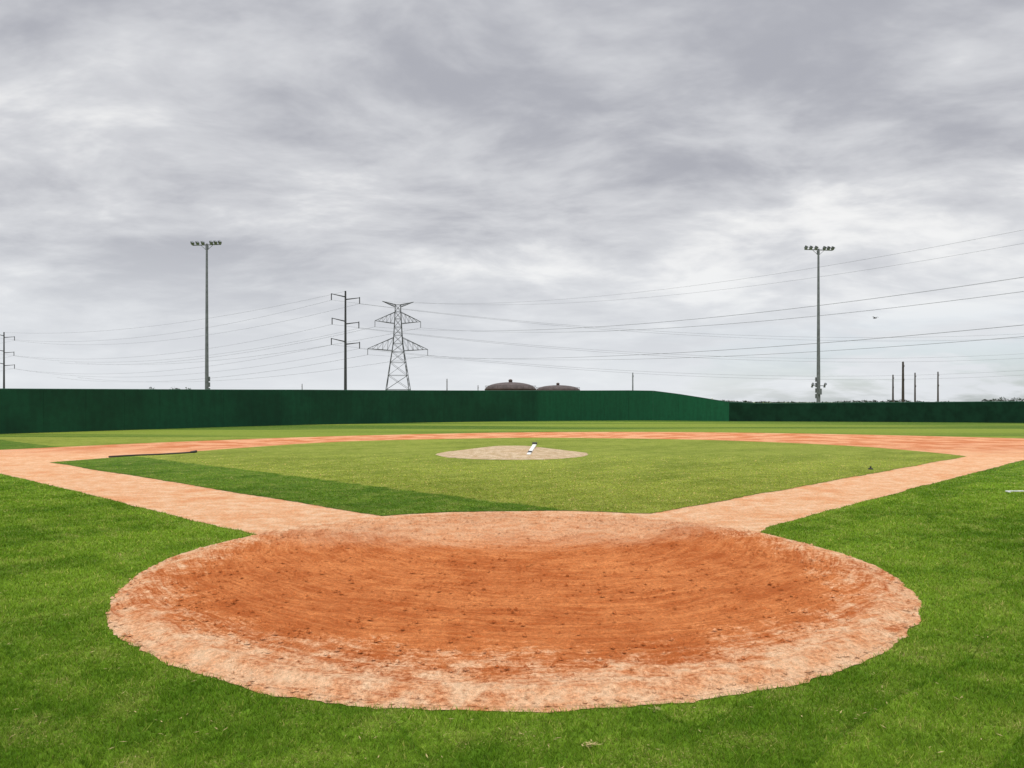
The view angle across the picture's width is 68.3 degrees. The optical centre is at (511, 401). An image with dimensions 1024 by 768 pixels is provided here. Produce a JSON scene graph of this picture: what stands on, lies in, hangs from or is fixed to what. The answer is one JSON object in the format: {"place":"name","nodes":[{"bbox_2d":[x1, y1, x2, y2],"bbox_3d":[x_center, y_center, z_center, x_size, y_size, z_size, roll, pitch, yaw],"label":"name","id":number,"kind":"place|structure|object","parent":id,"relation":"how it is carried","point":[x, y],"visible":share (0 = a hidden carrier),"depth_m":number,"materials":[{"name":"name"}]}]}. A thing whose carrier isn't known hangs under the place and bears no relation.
{"place":"outdoors","nodes":[
{"label":"outdoors","id":0,"kind":"place"},
{"bbox_2d":[0,402,1023,767],"bbox_3d":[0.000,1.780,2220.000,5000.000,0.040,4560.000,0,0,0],"label":"lawn","id":1,"kind":"structure","parent":0,"point":[84,686],"depth_m":5.05,"materials":[{"name":"green plant"}]},
{"bbox_2d":[0,332,14,387],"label":"power pole","id":2,"kind":"object","parent":1,"relation":"on","point":[3,350],"visible":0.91,"depth_m":323.83,"materials":[{"name":"metal"}]},
{"bbox_2d":[2,230,1023,381],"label":"power lines","id":3,"kind":"object","parent":2,"relation":"attached to","point":[460,358],"visible":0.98,"depth_m":223.52,"materials":[{"name":"metal"}]},
{"bbox_2d":[190,240,221,388],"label":"floodlight pole","id":4,"kind":"object","parent":1,"relation":"on","point":[207,377],"visible":0.92,"depth_m":99.55,"materials":[{"name":"metal"}]},
{"bbox_2d":[331,291,359,389],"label":"power pole","id":5,"kind":"object","parent":1,"relation":"on","point":[345,352],"visible":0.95,"depth_m":203.76,"materials":[{"name":"metal"}]},
{"bbox_2d":[367,301,427,389],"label":"transmission tower","id":6,"kind":"structure","parent":1,"relation":"on","point":[400,327],"depth_m":332.17,"materials":[{"name":"metal"}]},
{"bbox_2d":[485,379,535,389],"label":"storage tank","id":7,"kind":"object","parent":1,"relation":"on","point":[510,385],"visible":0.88,"depth_m":194.79,"materials":[{"name":"grey metal"}]},
{"bbox_2d":[0,388,1023,433],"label":"outfield wall","id":8,"kind":"structure","parent":1,"relation":"on","point":[22,410],"depth_m":64.81,"materials":[{"name":"metal"}]},
{"bbox_2d":[536,383,578,389],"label":"storage tank","id":9,"kind":"object","parent":1,"relation":"on","point":[557,386],"visible":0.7,"depth_m":235.07,"materials":[{"name":"grey metal"}]},
{"bbox_2d":[149,387,1023,402],"bbox_3d":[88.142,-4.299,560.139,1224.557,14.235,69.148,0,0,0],"label":"treeline","id":10,"kind":"object","parent":1,"relation":"on","point":[1012,399],"visible":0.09,"depth_m":571.18,"materials":[{"name":"green plant"}]},
{"bbox_2d":[804,245,834,402],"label":"floodlight pole","id":11,"kind":"object","parent":1,"relation":"on","point":[818,390],"visible":0.91,"depth_m":101.85,"materials":[{"name":"metal"}]},
{"bbox_2d":[892,375,893,401],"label":"utility pole","id":12,"kind":"object","parent":1,"relation":"on","point":[893,388],"visible":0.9,"depth_m":249.81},
{"bbox_2d":[902,362,904,401],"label":"utility pole","id":13,"kind":"object","parent":1,"relation":"on","point":[903,365],"visible":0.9,"depth_m":199.77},
{"bbox_2d":[914,373,915,401],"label":"utility pole","id":14,"kind":"object","parent":1,"relation":"on","point":[914,387],"visible":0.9,"depth_m":249.85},
{"bbox_2d":[937,372,938,401],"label":"utility pole","id":15,"kind":"object","parent":1,"relation":"on","point":[937,387],"visible":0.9,"depth_m":249.84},
{"bbox_2d":[0,432,1023,712],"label":"infield dirt","id":16,"kind":"structure","parent":0,"point":[546,610],"depth_m":6.96,"materials":[{"name":"soil"}]},
{"bbox_2d":[50,438,964,515],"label":"infield grass","id":17,"kind":"structure","parent":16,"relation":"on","point":[644,450],"depth_m":20.93,"materials":[{"name":"green plant"}]},
{"bbox_2d":[108,450,196,457],"bbox_3d":[-12.034,1.750,25.451,0.203,0.112,2.940,0,0,41],"label":"drain hose","id":18,"kind":"object","parent":17,"relation":"on","point":[194,451],"visible":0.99,"depth_m":25.34,"materials":[{"name":"black rubber"}]},
{"bbox_2d":[436,446,587,459],"bbox_3d":[0.010,1.659,25.959,5.228,0.249,5.245,0,0,0],"label":"pitchers mound","id":19,"kind":"object","parent":17,"relation":"on","point":[508,453],"visible":0.98,"depth_m":24.63,"materials":[{"name":"soil"}]},
{"bbox_2d":[527,442,536,454],"bbox_3d":[0.660,1.545,25.098,0.160,0.090,1.910,0,7,8],"label":"white plank","id":20,"kind":"object","parent":19,"relation":"on","point":[533,446],"visible":1,"depth_m":25.12,"materials":[{"name":"plastic"}]},
{"bbox_2d":[0,0,1023,401],"label":"sky","id":21,"kind":"structure","parent":0,"point":[490,154],"materials":[{"name":"grey"}]}
]}

